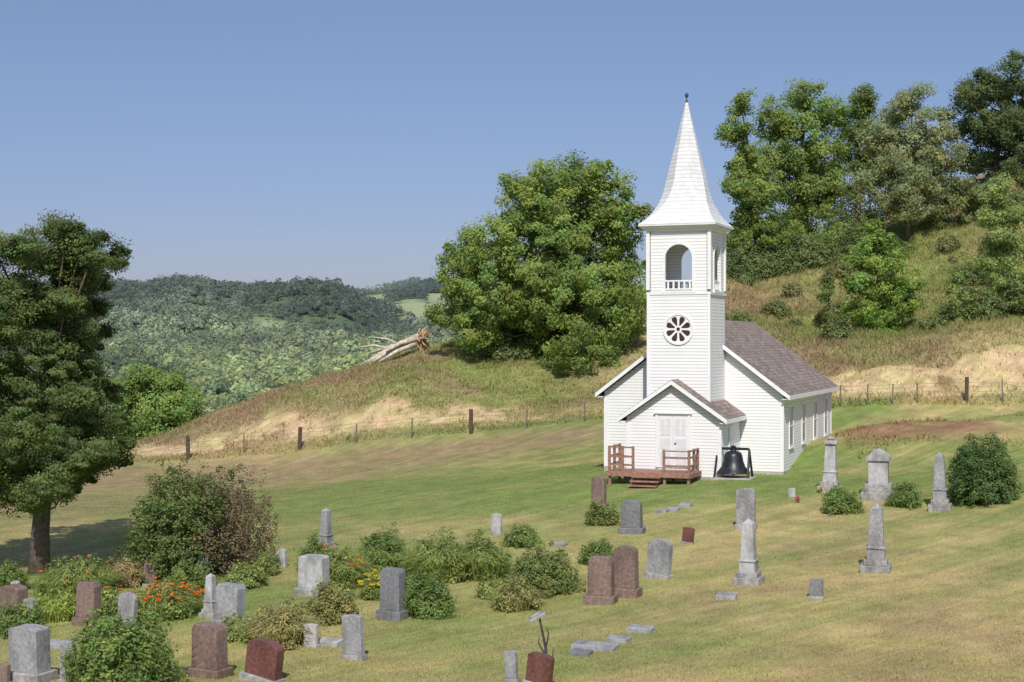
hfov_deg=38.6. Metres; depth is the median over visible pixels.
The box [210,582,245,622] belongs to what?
gravestone
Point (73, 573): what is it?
daylily clump
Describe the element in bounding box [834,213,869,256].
wild shrub
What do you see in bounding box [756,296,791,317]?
wild shrub
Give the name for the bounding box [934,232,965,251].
wild shrub
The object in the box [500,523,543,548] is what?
peony bush
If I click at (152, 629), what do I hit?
peony bush
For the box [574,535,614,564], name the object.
peony bush
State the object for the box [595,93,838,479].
church
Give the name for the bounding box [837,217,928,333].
maple tree
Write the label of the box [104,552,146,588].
daylily clump
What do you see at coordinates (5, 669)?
gravestone
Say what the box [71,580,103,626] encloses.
gravestone
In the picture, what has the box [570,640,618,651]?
gravestone
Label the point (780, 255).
wild shrub
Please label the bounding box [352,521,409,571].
peony bush
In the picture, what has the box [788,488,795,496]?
gravestone
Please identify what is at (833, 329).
wild shrub
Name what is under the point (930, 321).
wild shrub
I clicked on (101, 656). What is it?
bush
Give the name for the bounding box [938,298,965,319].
wild shrub
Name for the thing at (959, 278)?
sapling tree
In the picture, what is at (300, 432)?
wire fence
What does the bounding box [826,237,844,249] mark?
wild shrub
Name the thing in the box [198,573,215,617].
gravestone
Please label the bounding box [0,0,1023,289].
sky
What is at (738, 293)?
wild grass
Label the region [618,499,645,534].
gravestone
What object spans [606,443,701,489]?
wooden deck
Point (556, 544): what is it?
gravestone
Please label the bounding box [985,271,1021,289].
wild shrub
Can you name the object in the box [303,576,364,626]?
peony bush
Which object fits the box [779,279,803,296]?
wild shrub
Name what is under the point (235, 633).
peony bush
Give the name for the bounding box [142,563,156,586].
gravestone
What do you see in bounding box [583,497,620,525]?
peony bush
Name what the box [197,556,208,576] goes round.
gravestone
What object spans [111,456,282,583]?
lilac bush
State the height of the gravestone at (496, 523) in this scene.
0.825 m
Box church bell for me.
[710,445,755,479]
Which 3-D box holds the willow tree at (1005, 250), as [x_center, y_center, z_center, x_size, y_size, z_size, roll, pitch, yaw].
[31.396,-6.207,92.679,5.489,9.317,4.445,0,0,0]
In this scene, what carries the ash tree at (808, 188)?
on the ground at (570, 436)
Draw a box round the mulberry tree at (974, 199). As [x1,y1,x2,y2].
[918,175,1023,231]
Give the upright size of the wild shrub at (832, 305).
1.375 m
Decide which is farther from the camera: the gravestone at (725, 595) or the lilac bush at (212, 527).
the lilac bush at (212, 527)
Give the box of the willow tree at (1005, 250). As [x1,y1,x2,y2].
[964,170,1023,314]
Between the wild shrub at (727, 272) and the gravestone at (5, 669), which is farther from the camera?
the wild shrub at (727, 272)
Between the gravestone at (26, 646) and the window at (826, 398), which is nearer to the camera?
the gravestone at (26, 646)
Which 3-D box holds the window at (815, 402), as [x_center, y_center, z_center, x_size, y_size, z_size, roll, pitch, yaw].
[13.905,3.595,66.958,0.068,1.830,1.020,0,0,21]
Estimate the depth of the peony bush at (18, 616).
34.56 m
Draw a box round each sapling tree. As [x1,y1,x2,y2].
[816,274,843,320]
[942,269,977,321]
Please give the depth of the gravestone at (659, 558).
39.53 m
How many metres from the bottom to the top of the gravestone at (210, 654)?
1.243 m
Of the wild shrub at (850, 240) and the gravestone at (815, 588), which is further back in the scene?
the wild shrub at (850, 240)
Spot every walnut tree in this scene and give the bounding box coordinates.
[0,368,112,439]
[105,358,208,440]
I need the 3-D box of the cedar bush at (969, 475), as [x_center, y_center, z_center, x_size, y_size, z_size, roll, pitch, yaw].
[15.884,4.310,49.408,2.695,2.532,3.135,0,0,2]
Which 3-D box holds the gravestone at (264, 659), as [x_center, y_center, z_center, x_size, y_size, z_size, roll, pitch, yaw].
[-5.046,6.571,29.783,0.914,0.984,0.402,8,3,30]
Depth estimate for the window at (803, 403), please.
64.20 m
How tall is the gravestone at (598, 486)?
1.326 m
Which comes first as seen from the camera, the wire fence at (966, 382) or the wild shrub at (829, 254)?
the wire fence at (966, 382)
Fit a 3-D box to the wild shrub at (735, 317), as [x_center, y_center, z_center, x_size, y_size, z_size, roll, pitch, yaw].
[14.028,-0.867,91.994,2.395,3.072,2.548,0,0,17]
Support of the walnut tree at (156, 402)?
on the ground at (570, 436)
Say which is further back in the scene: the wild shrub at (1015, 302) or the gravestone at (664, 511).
the wild shrub at (1015, 302)
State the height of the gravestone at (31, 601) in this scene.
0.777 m
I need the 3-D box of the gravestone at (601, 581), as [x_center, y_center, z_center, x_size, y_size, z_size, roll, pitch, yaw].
[2.249,6.106,36.961,0.788,1.333,0.497,1,0,19]
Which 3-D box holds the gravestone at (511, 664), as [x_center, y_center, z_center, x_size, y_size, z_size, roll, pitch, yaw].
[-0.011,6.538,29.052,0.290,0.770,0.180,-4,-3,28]
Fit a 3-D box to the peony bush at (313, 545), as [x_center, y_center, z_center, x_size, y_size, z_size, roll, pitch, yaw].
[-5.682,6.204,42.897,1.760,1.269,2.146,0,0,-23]
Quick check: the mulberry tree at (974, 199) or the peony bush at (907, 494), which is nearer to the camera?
the peony bush at (907, 494)
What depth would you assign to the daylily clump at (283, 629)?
33.06 m
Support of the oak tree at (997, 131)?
on the ground at (570, 436)
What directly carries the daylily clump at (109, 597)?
on the ground at (570, 436)
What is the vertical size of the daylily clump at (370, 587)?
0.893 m
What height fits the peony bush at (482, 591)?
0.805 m
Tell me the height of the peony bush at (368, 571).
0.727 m
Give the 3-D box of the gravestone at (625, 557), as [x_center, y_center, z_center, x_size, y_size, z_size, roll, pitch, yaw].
[2.927,5.989,37.593,0.752,1.454,0.474,0,1,24]
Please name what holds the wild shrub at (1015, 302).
on the ground at (570, 436)
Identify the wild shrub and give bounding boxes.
[473,336,531,361]
[569,323,628,357]
[725,303,747,321]
[726,238,773,281]
[726,248,737,282]
[728,230,787,277]
[728,309,754,321]
[736,270,755,284]
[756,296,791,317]
[763,242,800,274]
[769,302,795,315]
[776,227,826,270]
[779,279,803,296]
[783,267,797,275]
[789,316,804,325]
[798,231,843,267]
[813,304,833,318]
[814,313,826,322]
[814,313,858,340]
[822,259,856,278]
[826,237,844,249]
[829,297,843,310]
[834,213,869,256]
[916,313,950,331]
[932,299,958,317]
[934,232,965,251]
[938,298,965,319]
[947,258,988,287]
[948,254,956,262]
[960,286,1013,320]
[966,208,984,220]
[976,225,1012,251]
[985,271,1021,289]
[991,269,1023,313]
[1016,167,1023,186]
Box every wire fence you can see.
[126,402,585,458]
[840,377,1023,404]
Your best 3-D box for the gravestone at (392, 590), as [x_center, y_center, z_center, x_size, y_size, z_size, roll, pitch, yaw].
[-2.947,6.295,36.044,0.697,1.399,0.439,1,0,27]
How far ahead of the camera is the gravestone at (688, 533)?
44.81 m
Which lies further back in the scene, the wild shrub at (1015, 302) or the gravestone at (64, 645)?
the wild shrub at (1015, 302)
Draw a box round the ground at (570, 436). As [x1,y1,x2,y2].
[0,172,1023,681]
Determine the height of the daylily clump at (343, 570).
1.311 m
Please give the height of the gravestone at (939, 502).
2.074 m
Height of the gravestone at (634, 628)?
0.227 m
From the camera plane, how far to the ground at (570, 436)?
51.75 m
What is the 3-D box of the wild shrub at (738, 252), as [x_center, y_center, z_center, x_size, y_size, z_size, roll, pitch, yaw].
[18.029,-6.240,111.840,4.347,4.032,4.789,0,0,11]
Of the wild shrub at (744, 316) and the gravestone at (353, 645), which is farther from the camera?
the wild shrub at (744, 316)
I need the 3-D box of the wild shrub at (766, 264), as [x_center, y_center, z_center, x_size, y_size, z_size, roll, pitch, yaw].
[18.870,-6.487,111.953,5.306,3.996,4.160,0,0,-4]
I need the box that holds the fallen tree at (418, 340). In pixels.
[356,325,432,365]
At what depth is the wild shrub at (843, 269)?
108.79 m
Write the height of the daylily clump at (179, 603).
1.103 m
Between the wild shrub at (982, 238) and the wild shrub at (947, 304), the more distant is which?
the wild shrub at (982, 238)
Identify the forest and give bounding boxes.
[0,272,578,451]
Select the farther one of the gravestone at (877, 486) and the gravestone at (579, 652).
the gravestone at (877, 486)
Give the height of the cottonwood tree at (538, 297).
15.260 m
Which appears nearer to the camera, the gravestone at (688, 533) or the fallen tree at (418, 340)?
the gravestone at (688, 533)
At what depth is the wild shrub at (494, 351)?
91.02 m
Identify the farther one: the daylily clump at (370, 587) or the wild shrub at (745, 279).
the wild shrub at (745, 279)
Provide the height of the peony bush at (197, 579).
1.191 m
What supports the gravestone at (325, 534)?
on the ground at (570, 436)
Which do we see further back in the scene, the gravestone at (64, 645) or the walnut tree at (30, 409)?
the walnut tree at (30, 409)
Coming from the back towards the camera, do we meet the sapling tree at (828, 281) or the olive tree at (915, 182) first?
the olive tree at (915, 182)
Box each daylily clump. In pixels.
[0,559,36,587]
[30,554,129,598]
[35,585,75,622]
[100,583,126,615]
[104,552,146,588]
[116,575,204,621]
[236,593,324,649]
[295,543,374,591]
[350,569,379,600]
[391,525,489,582]
[445,527,521,581]
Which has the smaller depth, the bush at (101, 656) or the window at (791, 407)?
the bush at (101, 656)
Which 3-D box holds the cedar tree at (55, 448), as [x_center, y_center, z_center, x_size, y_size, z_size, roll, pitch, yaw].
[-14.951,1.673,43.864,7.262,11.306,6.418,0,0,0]
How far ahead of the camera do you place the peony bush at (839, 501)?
48.85 m
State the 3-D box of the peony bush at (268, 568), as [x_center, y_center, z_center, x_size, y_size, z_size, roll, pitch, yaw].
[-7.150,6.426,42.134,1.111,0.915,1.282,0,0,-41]
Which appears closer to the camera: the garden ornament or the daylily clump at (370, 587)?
the garden ornament
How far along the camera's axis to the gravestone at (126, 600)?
35.93 m
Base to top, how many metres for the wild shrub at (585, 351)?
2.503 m
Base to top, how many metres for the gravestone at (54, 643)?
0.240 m
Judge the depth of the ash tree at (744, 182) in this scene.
110.61 m
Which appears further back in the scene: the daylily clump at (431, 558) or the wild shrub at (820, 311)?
the wild shrub at (820, 311)
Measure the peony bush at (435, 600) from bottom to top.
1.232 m
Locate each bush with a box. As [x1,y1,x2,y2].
[0,598,52,639]
[36,590,196,681]
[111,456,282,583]
[135,618,166,637]
[158,560,221,603]
[218,608,261,643]
[219,559,270,589]
[248,550,282,575]
[288,530,341,569]
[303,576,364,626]
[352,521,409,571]
[357,561,378,583]
[402,566,464,620]
[405,568,423,590]
[472,570,508,599]
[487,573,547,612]
[494,535,587,598]
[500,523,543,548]
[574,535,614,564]
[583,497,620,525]
[821,484,867,514]
[884,480,923,509]
[945,432,1023,505]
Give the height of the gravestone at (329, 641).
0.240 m
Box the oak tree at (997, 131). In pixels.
[929,48,1023,182]
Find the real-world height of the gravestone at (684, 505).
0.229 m
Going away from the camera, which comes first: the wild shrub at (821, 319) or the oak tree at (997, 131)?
the wild shrub at (821, 319)
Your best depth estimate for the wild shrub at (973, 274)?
100.78 m
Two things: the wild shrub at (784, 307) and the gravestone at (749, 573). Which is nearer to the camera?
the gravestone at (749, 573)
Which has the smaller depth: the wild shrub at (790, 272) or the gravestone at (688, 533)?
the gravestone at (688, 533)
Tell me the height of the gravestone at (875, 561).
2.011 m
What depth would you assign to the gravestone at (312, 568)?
38.89 m
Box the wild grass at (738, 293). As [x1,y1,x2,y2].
[122,181,1023,461]
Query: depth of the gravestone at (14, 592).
36.77 m
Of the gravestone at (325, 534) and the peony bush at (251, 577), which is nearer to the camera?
the peony bush at (251, 577)
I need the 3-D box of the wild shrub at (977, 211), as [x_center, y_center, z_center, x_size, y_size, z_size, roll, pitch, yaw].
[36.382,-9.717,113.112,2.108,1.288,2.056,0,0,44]
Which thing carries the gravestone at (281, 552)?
on the ground at (570, 436)
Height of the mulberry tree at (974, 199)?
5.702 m
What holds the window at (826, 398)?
in the church
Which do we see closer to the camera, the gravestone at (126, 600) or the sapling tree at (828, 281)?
the gravestone at (126, 600)
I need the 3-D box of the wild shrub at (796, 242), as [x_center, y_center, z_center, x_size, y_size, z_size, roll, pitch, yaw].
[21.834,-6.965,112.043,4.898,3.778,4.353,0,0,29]
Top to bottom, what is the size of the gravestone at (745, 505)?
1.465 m
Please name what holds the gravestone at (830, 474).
on the ground at (570, 436)
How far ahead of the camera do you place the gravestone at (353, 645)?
31.69 m
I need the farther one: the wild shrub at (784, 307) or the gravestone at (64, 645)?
the wild shrub at (784, 307)
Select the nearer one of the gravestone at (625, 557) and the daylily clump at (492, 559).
the gravestone at (625, 557)
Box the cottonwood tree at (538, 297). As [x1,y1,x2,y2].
[423,149,654,374]
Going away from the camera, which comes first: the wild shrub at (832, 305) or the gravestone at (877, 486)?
the gravestone at (877, 486)
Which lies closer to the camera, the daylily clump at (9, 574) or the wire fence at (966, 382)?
the daylily clump at (9, 574)
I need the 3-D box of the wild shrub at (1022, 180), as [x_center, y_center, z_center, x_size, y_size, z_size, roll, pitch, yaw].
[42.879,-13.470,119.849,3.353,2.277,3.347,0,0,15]
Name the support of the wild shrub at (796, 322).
on the ground at (570, 436)
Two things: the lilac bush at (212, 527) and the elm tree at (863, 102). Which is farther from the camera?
the elm tree at (863, 102)
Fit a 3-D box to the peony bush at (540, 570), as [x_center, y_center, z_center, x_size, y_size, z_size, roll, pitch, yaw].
[0.706,5.982,38.711,2.437,1.586,2.812,0,0,-31]
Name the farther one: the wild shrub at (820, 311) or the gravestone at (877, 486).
the wild shrub at (820, 311)
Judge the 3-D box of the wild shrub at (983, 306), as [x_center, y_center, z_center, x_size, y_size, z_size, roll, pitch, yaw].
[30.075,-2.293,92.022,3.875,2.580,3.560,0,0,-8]
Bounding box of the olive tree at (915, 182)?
[847,80,978,242]
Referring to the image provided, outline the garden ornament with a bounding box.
[529,611,553,655]
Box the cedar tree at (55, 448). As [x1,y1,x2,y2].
[0,209,139,575]
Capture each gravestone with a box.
[0,584,27,616]
[0,662,11,681]
[8,624,57,681]
[23,598,34,613]
[50,639,74,648]
[58,641,76,681]
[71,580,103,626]
[115,592,138,623]
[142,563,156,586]
[186,621,233,679]
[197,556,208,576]
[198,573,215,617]
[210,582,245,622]
[239,638,285,681]
[277,548,287,567]
[293,554,329,596]
[302,623,319,647]
[318,508,337,549]
[318,637,341,646]
[340,614,367,661]
[376,567,408,621]
[490,513,502,534]
[504,650,519,681]
[522,652,554,681]
[553,542,567,546]
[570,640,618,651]
[570,648,592,656]
[583,555,617,604]
[589,476,608,510]
[605,635,631,642]
[613,545,642,598]
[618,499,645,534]
[626,624,654,633]
[643,538,673,579]
[654,509,667,513]
[666,507,679,511]
[678,502,692,507]
[680,527,694,543]
[716,592,736,599]
[733,519,764,585]
[735,488,756,529]
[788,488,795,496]
[808,578,824,598]
[817,436,842,492]
[860,448,895,500]
[860,503,891,573]
[928,452,951,511]
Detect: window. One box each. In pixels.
[789,404,794,448]
[801,402,806,443]
[813,399,817,439]
[824,397,828,435]
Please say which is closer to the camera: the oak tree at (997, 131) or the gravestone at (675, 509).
the gravestone at (675, 509)
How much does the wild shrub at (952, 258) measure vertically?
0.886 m
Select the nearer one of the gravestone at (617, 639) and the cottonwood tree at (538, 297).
the gravestone at (617, 639)
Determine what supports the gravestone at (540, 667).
on the ground at (570, 436)
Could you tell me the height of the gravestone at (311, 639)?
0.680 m
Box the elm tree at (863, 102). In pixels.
[818,82,893,239]
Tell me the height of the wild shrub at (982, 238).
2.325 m
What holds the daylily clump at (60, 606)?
on the ground at (570, 436)
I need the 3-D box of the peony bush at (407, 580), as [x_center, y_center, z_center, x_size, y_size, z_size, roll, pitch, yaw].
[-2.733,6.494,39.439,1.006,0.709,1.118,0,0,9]
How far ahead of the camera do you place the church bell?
57.13 m
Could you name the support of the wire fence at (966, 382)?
on the ground at (570, 436)
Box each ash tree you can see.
[713,87,803,256]
[748,77,859,246]

